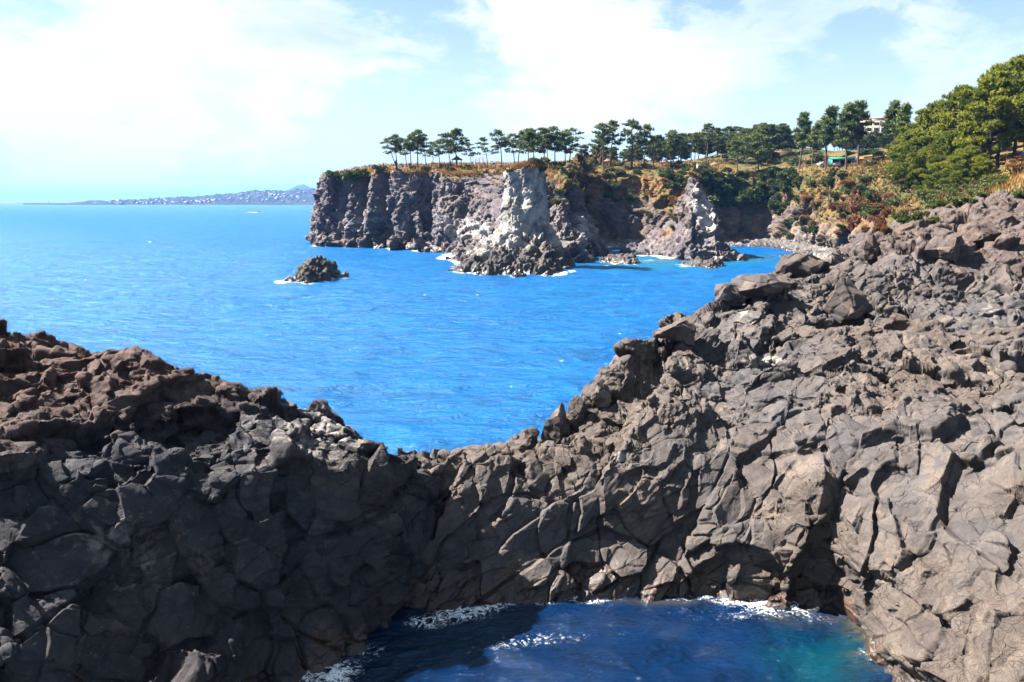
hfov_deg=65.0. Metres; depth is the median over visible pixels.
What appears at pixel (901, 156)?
pine tree
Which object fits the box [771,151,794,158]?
hut
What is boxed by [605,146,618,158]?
pine tree
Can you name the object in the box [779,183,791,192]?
shrub
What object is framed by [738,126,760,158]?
pine tree
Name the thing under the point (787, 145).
pine tree
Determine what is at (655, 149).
pine tree
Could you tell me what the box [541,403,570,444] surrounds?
boulder
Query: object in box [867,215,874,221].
creeper
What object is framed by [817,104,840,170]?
pine tree
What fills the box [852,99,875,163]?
pine tree
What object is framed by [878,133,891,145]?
pine tree
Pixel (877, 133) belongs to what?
pine tree
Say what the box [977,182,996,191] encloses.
shrub
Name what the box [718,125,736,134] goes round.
pine tree
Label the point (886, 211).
creeper
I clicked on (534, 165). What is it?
dry grass
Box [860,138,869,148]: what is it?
pine tree
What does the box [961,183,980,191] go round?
shrub
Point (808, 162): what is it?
shrub
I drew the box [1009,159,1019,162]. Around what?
shrub
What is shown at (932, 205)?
shrub
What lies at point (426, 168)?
shrub
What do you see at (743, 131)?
pine tree
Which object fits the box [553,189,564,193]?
shrub
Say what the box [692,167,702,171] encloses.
shrub
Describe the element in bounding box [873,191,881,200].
creeper
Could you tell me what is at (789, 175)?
shrub
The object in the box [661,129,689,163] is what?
pine tree
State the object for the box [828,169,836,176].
shrub
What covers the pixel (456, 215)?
sea cliff terrain
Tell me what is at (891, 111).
pine tree
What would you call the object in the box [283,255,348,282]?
sea rock
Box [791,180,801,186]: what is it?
shrub
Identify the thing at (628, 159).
pavilion
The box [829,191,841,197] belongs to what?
shrub
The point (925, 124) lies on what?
pine tree
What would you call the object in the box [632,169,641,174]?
shrub
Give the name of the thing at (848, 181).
shrub
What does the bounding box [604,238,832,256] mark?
pebble beach
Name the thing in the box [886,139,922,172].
pine tree
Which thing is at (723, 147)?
pine tree
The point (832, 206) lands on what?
creeper
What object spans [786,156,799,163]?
shrub
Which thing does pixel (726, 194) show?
shrub
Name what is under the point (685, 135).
pine tree
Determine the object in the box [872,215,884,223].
creeper
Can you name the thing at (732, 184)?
shrub
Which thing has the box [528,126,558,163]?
pine tree
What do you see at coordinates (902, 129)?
pine tree
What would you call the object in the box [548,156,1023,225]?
undergrowth
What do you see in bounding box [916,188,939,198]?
shrub
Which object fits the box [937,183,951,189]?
shrub
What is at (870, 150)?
shrub
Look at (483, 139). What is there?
pine tree
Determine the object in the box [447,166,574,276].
sea stack
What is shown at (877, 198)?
shrub
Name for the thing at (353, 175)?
shrub
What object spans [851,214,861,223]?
creeper
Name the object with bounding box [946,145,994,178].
pine tree
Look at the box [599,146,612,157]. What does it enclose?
pine tree
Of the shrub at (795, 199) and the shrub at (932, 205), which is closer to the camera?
the shrub at (932, 205)
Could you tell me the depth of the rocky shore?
28.60 m
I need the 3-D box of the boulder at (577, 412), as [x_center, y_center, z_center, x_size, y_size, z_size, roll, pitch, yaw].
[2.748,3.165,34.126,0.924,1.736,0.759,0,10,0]
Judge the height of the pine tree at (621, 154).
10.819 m
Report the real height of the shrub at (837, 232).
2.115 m
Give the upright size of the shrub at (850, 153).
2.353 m
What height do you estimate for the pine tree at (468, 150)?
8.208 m
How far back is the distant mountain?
13631.30 m
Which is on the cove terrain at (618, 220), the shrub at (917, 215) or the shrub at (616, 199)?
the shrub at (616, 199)
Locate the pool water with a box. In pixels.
[299,593,892,681]
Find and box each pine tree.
[380,136,405,167]
[386,133,403,167]
[394,138,414,166]
[400,134,419,165]
[410,129,427,165]
[414,136,433,164]
[422,142,441,166]
[431,139,450,166]
[434,132,460,166]
[441,127,469,155]
[461,143,477,160]
[469,136,498,164]
[489,128,508,166]
[502,133,522,160]
[509,130,529,162]
[513,131,541,159]
[523,127,545,156]
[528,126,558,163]
[535,133,558,163]
[544,125,572,163]
[553,131,578,163]
[561,127,583,162]
[574,144,588,156]
[588,139,602,154]
[590,122,613,166]
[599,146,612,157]
[601,119,628,164]
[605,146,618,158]
[617,148,626,161]
[620,118,650,166]
[623,145,635,161]
[627,143,644,156]
[633,148,646,160]
[635,123,656,162]
[636,135,668,165]
[636,140,652,160]
[646,134,666,161]
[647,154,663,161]
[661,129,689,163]
[664,154,677,160]
[666,135,691,162]
[678,133,693,159]
[679,151,693,159]
[688,132,706,159]
[688,133,698,158]
[696,135,714,154]
[697,122,718,161]
[707,127,724,155]
[711,136,724,157]
[712,133,734,158]
[716,135,732,159]
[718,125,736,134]
[724,138,734,154]
[725,137,755,170]
[733,126,742,133]
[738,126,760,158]
[738,127,749,135]
[742,127,773,148]
[743,131,778,174]
[746,137,770,154]
[753,145,770,162]
[765,123,778,154]
[773,125,795,148]
[773,136,781,148]
[776,128,796,149]
[790,133,800,151]
[791,110,812,169]
[805,119,822,166]
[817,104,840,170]
[833,101,859,169]
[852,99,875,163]
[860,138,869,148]
[862,131,886,157]
[864,134,871,148]
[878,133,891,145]
[880,99,901,144]
[883,136,900,159]
[885,132,921,180]
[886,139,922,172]
[886,161,899,181]
[887,144,898,164]
[887,159,916,186]
[889,102,913,136]
[889,122,917,148]
[895,134,935,181]
[898,117,935,161]
[904,111,919,133]
[906,163,929,189]
[912,83,975,149]
[913,99,965,155]
[913,130,977,173]
[918,143,956,184]
[919,161,952,189]
[920,121,959,158]
[932,74,1023,173]
[932,123,993,161]
[937,149,979,187]
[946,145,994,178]
[955,62,1023,168]
[969,156,1000,180]
[977,53,1023,158]
[982,55,1023,156]
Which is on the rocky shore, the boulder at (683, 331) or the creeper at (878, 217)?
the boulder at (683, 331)
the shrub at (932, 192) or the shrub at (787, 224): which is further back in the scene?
the shrub at (787, 224)
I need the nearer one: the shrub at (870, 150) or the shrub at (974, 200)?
the shrub at (974, 200)
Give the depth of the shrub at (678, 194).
269.73 m
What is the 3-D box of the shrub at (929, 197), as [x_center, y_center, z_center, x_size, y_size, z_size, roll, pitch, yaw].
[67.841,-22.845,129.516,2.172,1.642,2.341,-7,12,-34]
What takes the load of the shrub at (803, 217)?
on the cove terrain at (618, 220)
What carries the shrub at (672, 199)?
on the cove terrain at (618, 220)
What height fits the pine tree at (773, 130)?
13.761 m
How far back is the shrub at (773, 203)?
271.92 m
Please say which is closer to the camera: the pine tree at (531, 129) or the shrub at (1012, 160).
the shrub at (1012, 160)
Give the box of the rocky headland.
[0,319,445,681]
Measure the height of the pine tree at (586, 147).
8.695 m
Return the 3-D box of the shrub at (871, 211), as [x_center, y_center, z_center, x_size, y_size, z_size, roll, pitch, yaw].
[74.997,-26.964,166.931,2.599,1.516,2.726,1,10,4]
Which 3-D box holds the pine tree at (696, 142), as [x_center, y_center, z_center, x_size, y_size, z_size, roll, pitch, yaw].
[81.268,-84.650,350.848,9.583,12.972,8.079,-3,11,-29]
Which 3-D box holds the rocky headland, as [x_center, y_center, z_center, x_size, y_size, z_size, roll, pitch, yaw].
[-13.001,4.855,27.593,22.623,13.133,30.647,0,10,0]
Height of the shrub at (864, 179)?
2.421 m
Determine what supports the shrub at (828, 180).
on the cove terrain at (618, 220)
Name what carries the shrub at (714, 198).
on the cove terrain at (618, 220)
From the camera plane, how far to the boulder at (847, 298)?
41.08 m
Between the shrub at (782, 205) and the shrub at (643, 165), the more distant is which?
the shrub at (643, 165)
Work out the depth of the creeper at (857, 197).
202.29 m
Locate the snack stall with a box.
[828,157,854,166]
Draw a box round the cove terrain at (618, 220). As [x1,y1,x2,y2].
[578,141,1023,250]
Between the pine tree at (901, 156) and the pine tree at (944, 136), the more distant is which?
the pine tree at (901, 156)
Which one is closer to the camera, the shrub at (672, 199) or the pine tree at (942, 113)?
the pine tree at (942, 113)
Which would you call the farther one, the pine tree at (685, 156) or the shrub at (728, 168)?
the pine tree at (685, 156)
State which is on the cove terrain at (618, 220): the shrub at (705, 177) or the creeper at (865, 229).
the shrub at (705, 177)
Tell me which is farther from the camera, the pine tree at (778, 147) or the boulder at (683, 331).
the pine tree at (778, 147)
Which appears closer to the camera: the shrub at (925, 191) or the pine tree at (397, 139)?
the shrub at (925, 191)
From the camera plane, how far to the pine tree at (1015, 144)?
139.03 m
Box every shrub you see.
[324,170,345,179]
[340,168,370,181]
[371,164,388,171]
[420,165,431,171]
[445,165,457,171]
[461,165,471,169]
[529,156,550,166]
[550,198,562,203]
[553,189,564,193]
[578,174,592,182]
[585,192,593,198]
[586,173,602,181]
[602,172,613,176]
[602,191,613,197]
[603,166,615,170]
[606,183,621,189]
[611,197,623,201]
[613,169,626,174]
[625,189,636,193]
[626,173,638,177]
[626,192,635,199]
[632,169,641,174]
[641,163,651,167]
[646,191,655,196]
[658,168,674,173]
[659,170,674,178]
[660,177,670,185]
[660,193,668,199]
[667,181,683,189]
[668,195,678,204]
[670,163,684,168]
[671,216,677,221]
[672,173,683,179]
[674,178,685,182]
[675,191,681,196]
[678,169,686,174]
[687,171,696,177]
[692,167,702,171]
[697,169,708,173]
[699,172,713,182]
[707,167,717,173]
[707,193,719,205]
[712,178,718,184]
[712,187,730,195]
[713,182,733,195]
[715,172,735,180]
[715,176,723,184]
[719,196,744,206]
[720,167,732,171]
[726,192,742,198]
[727,181,738,187]
[730,177,745,187]
[734,194,749,206]
[737,186,755,196]
[740,193,758,202]
[752,191,767,204]
[755,182,765,186]
[759,166,777,177]
[760,167,778,181]
[763,190,769,198]
[765,158,778,164]
[766,177,775,185]
[767,199,780,209]
[769,190,778,194]
[771,182,779,190]
[774,192,781,197]
[776,201,789,208]
[776,207,785,212]
[777,168,797,180]
[778,179,790,185]
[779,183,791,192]
[781,148,796,155]
[781,155,796,160]
[781,219,795,226]
[781,231,794,239]
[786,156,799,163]
[789,158,805,165]
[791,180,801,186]
[793,197,801,202]
[794,175,802,180]
[798,214,811,221]
[800,192,811,200]
[800,225,807,231]
[805,158,824,165]
[808,225,818,233]
[809,152,824,158]
[810,199,821,205]
[822,176,834,185]
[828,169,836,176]
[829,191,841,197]
[833,228,844,234]
[836,170,847,176]
[836,224,846,228]
[839,187,850,193]
[841,179,854,187]
[844,176,854,185]
[847,150,855,154]
[851,184,866,193]
[856,148,866,155]
[857,175,871,182]
[857,211,868,215]
[861,204,882,213]
[863,188,882,199]
[866,148,879,154]
[866,208,878,214]
[867,160,879,165]
[870,193,882,202]
[871,150,883,155]
[884,198,893,205]
[888,198,907,205]
[890,211,908,219]
[896,215,911,223]
[910,211,930,220]
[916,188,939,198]
[919,189,938,195]
[925,203,938,208]
[926,190,939,196]
[926,194,935,200]
[927,216,940,223]
[935,200,946,206]
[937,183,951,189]
[946,187,962,193]
[946,196,969,206]
[951,191,961,196]
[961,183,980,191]
[962,189,977,196]
[969,198,978,202]
[976,191,989,197]
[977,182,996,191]
[982,174,998,183]
[993,178,1008,184]
[998,175,1009,179]
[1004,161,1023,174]
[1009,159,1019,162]
[1012,190,1023,197]
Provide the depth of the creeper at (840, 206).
212.78 m
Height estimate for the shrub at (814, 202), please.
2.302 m
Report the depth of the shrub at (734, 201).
275.24 m
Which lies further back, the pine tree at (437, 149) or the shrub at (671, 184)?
the shrub at (671, 184)
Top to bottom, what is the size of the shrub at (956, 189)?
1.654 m
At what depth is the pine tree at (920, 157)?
156.88 m
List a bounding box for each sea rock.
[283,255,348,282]
[599,253,639,263]
[681,256,726,268]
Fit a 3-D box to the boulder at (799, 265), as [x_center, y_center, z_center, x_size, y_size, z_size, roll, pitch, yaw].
[18.151,-4.533,50.071,3.241,1.958,3.082,0,10,0]
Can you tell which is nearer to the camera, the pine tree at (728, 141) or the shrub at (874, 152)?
the shrub at (874, 152)
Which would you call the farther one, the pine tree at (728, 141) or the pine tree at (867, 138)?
the pine tree at (867, 138)
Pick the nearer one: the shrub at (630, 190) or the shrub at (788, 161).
the shrub at (630, 190)
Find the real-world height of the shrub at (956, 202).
1.022 m
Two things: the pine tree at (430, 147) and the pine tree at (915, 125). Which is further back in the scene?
the pine tree at (430, 147)
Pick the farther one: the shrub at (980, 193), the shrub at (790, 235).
the shrub at (790, 235)
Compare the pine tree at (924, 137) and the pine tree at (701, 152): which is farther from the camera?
the pine tree at (701, 152)
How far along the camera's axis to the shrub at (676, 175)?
272.12 m
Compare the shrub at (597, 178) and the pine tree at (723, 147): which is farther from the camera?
the pine tree at (723, 147)
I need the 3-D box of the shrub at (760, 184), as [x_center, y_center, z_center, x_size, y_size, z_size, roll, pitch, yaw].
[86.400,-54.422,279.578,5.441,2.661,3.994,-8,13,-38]
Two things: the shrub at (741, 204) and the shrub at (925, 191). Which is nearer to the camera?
the shrub at (925, 191)
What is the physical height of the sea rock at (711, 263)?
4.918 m
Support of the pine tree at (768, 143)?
on the cove terrain at (618, 220)
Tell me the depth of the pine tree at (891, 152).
198.61 m
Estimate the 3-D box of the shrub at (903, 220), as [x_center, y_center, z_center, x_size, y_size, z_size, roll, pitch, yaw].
[30.436,-9.382,62.419,1.188,0.831,1.365,1,10,8]
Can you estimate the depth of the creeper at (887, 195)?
178.95 m
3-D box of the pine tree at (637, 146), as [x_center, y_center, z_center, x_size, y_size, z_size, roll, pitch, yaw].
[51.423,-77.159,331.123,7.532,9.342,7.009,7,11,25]
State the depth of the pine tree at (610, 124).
291.98 m
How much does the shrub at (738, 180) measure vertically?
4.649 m
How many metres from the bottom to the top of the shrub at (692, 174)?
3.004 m
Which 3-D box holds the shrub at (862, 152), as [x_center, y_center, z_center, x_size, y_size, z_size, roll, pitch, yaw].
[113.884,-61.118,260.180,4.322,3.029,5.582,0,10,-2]
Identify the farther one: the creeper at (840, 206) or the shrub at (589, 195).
the shrub at (589, 195)
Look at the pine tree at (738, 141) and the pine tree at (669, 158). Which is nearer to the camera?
the pine tree at (738, 141)
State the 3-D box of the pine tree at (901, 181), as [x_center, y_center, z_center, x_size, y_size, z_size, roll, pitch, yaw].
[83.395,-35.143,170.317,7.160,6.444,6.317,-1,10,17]
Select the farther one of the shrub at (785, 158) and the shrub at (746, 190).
the shrub at (785, 158)
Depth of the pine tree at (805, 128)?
272.44 m
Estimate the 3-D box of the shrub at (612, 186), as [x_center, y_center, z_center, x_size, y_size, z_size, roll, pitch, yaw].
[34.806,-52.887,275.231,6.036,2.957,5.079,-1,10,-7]
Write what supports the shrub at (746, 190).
on the cove terrain at (618, 220)
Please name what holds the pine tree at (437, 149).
on the sea cliff terrain at (456, 215)
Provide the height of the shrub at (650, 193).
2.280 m
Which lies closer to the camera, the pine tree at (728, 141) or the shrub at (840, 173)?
the shrub at (840, 173)
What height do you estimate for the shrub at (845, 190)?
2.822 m
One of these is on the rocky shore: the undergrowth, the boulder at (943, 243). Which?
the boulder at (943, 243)
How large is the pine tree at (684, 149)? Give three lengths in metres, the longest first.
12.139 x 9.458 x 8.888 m
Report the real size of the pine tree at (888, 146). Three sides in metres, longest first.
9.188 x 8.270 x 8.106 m
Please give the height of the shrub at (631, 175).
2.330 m
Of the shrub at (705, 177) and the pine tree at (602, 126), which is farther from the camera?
the pine tree at (602, 126)
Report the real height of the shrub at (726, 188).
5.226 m
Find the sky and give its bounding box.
[0,0,1023,202]
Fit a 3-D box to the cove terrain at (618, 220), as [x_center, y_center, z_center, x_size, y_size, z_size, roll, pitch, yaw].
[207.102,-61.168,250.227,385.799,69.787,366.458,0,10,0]
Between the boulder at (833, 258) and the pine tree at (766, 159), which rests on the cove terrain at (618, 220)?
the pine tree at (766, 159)
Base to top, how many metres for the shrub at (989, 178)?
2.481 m
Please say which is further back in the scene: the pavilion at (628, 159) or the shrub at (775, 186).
the pavilion at (628, 159)
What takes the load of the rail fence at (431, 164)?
on the sea cliff terrain at (456, 215)
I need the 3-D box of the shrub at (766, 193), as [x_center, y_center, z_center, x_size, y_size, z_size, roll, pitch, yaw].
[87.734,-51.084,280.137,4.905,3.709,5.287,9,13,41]
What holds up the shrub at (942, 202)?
on the rocky shore
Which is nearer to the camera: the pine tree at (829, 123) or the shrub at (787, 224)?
the pine tree at (829, 123)
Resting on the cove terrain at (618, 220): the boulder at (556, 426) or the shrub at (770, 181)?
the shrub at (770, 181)
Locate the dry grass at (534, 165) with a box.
[322,154,1023,223]
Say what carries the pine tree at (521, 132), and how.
on the sea cliff terrain at (456, 215)
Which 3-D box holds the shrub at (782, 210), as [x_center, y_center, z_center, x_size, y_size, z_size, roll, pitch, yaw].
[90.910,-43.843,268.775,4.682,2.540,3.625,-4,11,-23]
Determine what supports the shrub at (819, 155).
on the cove terrain at (618, 220)
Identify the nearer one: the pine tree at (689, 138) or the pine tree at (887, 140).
the pine tree at (887, 140)
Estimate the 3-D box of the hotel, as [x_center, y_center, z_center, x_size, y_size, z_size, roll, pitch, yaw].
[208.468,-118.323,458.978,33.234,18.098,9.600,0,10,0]
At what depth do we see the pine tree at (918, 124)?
168.85 m
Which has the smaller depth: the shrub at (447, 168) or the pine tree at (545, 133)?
the shrub at (447, 168)
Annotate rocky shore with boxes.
[397,189,1023,681]
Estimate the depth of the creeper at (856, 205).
195.55 m
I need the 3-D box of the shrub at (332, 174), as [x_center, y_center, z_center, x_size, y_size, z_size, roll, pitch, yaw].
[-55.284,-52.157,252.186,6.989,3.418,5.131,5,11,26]
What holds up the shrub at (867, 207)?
on the cove terrain at (618, 220)
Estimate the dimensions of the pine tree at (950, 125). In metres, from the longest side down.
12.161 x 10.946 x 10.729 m
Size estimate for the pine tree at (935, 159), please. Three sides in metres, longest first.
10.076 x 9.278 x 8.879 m
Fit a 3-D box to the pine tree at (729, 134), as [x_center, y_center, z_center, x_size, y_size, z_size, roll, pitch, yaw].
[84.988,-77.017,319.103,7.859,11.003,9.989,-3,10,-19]
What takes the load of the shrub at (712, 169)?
on the cove terrain at (618, 220)
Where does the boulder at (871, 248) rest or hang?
on the rocky shore
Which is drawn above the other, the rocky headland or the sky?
the sky
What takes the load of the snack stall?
on the cove terrain at (618, 220)
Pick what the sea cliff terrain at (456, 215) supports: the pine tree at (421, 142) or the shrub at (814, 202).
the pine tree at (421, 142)
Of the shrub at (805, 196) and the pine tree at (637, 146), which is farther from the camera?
the pine tree at (637, 146)
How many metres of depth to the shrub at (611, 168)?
284.05 m
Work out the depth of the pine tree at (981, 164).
123.06 m
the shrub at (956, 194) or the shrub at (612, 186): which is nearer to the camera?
the shrub at (956, 194)
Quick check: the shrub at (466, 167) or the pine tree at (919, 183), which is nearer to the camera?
the pine tree at (919, 183)
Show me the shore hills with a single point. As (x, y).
(254, 199)
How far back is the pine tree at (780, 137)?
326.82 m
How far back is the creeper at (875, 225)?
58.27 m
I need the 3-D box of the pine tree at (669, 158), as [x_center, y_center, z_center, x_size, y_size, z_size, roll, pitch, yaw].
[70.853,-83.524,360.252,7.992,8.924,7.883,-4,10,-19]
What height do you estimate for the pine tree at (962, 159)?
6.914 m
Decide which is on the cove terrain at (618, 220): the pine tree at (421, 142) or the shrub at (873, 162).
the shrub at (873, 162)
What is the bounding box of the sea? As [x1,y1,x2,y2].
[0,204,813,454]
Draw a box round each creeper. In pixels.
[828,201,837,210]
[836,202,850,212]
[846,220,858,230]
[848,200,861,214]
[849,194,862,203]
[850,184,861,196]
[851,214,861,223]
[860,225,870,232]
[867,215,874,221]
[871,221,879,232]
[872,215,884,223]
[872,220,887,230]
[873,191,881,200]
[878,205,893,218]
[880,192,893,204]
[880,224,890,233]
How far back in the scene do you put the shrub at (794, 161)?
285.51 m
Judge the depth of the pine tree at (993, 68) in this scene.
137.17 m
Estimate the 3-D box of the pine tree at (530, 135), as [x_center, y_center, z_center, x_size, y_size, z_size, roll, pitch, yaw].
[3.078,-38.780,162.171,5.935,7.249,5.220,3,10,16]
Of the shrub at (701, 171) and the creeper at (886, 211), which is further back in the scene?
the shrub at (701, 171)
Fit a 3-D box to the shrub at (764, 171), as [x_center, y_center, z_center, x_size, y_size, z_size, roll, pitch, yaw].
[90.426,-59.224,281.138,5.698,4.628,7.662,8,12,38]
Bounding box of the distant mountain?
[289,184,310,189]
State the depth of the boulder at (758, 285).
42.39 m
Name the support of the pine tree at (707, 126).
on the cove terrain at (618, 220)
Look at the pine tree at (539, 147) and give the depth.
255.00 m
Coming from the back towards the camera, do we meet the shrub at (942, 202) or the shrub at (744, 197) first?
the shrub at (744, 197)
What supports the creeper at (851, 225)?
on the cove terrain at (618, 220)
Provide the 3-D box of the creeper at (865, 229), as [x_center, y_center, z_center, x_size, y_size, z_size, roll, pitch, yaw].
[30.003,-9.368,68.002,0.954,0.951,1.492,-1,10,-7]
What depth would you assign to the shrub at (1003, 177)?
118.17 m
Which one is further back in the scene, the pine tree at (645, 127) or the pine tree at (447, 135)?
the pine tree at (645, 127)
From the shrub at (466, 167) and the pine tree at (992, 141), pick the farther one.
the shrub at (466, 167)
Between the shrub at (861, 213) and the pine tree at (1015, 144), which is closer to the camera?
the pine tree at (1015, 144)
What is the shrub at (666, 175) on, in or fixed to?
on the cove terrain at (618, 220)
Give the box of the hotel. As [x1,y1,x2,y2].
[844,117,910,149]
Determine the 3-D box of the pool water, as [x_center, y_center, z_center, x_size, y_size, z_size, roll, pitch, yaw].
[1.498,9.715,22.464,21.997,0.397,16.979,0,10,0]
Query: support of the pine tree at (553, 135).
on the sea cliff terrain at (456, 215)
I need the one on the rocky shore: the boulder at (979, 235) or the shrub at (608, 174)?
the boulder at (979, 235)
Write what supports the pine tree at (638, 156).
on the cove terrain at (618, 220)
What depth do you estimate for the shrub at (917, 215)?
56.51 m
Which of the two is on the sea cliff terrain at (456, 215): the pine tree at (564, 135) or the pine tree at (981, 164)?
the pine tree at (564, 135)
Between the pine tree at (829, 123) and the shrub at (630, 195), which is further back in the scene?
the shrub at (630, 195)
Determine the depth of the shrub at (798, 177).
265.08 m
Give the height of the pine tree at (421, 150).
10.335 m
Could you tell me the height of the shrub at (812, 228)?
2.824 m
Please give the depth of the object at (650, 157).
360.98 m
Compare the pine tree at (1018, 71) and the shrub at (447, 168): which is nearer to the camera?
the pine tree at (1018, 71)
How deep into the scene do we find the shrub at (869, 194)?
183.29 m
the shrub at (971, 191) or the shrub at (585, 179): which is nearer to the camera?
the shrub at (971, 191)
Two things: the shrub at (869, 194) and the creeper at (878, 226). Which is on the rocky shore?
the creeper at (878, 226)
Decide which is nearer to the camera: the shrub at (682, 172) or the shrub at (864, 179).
the shrub at (864, 179)
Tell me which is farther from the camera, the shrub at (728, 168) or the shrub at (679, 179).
the shrub at (728, 168)
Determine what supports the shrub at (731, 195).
on the cove terrain at (618, 220)
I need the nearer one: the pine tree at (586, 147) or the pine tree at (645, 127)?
the pine tree at (645, 127)
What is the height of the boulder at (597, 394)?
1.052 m
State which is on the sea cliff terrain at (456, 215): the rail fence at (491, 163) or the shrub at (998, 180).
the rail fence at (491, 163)
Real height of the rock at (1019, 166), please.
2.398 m
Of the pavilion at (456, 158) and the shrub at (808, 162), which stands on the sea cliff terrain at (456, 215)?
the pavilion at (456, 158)
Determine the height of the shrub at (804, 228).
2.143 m
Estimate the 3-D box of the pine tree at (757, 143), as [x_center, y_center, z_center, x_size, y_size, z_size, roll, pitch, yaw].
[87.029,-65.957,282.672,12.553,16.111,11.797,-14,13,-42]
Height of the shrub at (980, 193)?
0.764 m
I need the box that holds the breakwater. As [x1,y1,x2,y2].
[55,204,94,204]
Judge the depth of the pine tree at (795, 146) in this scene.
352.63 m
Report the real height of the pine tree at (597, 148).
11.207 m
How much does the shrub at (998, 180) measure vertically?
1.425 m
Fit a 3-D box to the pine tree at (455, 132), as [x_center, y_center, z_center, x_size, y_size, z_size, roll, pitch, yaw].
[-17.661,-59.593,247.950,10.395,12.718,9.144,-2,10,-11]
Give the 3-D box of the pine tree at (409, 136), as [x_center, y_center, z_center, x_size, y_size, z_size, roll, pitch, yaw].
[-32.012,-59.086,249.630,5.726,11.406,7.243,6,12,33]
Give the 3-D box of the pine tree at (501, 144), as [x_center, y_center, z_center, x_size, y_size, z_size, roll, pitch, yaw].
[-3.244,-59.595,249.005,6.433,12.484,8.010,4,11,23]
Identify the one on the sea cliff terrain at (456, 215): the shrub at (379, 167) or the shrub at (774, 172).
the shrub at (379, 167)
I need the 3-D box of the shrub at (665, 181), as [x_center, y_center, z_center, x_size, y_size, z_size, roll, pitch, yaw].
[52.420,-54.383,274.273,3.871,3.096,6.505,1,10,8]
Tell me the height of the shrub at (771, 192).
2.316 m
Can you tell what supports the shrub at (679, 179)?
on the cove terrain at (618, 220)
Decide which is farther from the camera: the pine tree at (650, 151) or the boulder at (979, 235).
the pine tree at (650, 151)
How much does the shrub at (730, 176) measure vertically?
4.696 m
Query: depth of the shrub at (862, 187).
208.62 m
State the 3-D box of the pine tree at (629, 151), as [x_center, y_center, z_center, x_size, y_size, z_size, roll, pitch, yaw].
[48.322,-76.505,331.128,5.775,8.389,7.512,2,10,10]
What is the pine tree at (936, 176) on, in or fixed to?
on the cove terrain at (618, 220)
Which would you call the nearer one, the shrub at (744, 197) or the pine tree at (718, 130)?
the shrub at (744, 197)
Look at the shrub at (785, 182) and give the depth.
272.20 m
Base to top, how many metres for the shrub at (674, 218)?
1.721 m
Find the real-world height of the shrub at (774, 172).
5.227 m
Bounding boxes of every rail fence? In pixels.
[372,163,449,167]
[466,157,529,167]
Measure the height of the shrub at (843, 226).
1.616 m
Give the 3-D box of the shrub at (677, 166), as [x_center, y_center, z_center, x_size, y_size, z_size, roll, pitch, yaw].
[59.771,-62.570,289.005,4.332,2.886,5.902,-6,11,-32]
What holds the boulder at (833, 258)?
on the rocky shore
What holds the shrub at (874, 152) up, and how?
on the cove terrain at (618, 220)
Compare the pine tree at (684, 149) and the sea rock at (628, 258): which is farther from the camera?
the pine tree at (684, 149)
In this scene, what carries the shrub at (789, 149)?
on the cove terrain at (618, 220)
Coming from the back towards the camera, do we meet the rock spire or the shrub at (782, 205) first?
the shrub at (782, 205)
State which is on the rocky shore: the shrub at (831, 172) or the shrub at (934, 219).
the shrub at (934, 219)
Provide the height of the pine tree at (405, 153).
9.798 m
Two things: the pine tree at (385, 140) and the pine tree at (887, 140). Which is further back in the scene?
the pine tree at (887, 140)
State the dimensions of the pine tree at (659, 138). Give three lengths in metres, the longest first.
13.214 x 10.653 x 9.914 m
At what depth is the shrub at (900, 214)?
66.44 m
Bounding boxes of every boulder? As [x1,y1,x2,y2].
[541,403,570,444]
[566,395,587,431]
[583,382,611,407]
[653,319,696,345]
[714,282,745,308]
[731,273,791,298]
[733,310,764,324]
[775,252,829,278]
[815,250,841,265]
[823,277,873,322]
[862,233,881,260]
[924,227,963,263]
[962,222,998,247]
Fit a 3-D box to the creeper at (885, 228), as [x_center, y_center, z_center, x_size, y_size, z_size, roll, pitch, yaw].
[26.843,-8.050,57.674,1.204,0.949,0.855,-7,12,-35]
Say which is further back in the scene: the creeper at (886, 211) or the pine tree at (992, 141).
the creeper at (886, 211)
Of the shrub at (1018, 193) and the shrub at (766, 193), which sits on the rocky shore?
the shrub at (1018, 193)
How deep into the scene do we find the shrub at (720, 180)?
278.17 m
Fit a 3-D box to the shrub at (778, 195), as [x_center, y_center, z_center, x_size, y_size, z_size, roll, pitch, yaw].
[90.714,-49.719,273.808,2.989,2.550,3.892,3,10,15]
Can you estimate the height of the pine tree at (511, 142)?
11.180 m
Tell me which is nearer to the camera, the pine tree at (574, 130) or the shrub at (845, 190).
the shrub at (845, 190)
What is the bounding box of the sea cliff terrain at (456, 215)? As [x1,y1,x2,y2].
[305,150,622,265]
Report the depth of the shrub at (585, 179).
273.20 m
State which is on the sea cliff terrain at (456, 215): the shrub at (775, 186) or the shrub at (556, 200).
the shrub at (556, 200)
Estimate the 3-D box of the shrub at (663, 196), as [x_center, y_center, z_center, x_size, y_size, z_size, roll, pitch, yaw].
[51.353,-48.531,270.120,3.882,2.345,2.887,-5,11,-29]
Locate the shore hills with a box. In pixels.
[23,188,315,204]
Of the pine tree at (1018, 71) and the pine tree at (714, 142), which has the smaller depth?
the pine tree at (1018, 71)
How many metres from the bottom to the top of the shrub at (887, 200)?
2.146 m
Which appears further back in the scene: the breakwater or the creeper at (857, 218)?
the breakwater
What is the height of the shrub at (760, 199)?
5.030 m
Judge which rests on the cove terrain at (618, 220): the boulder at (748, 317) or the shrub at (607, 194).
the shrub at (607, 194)
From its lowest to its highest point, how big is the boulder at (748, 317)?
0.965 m
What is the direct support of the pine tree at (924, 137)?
on the cove terrain at (618, 220)
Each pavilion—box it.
[451,156,462,167]
[624,157,633,167]

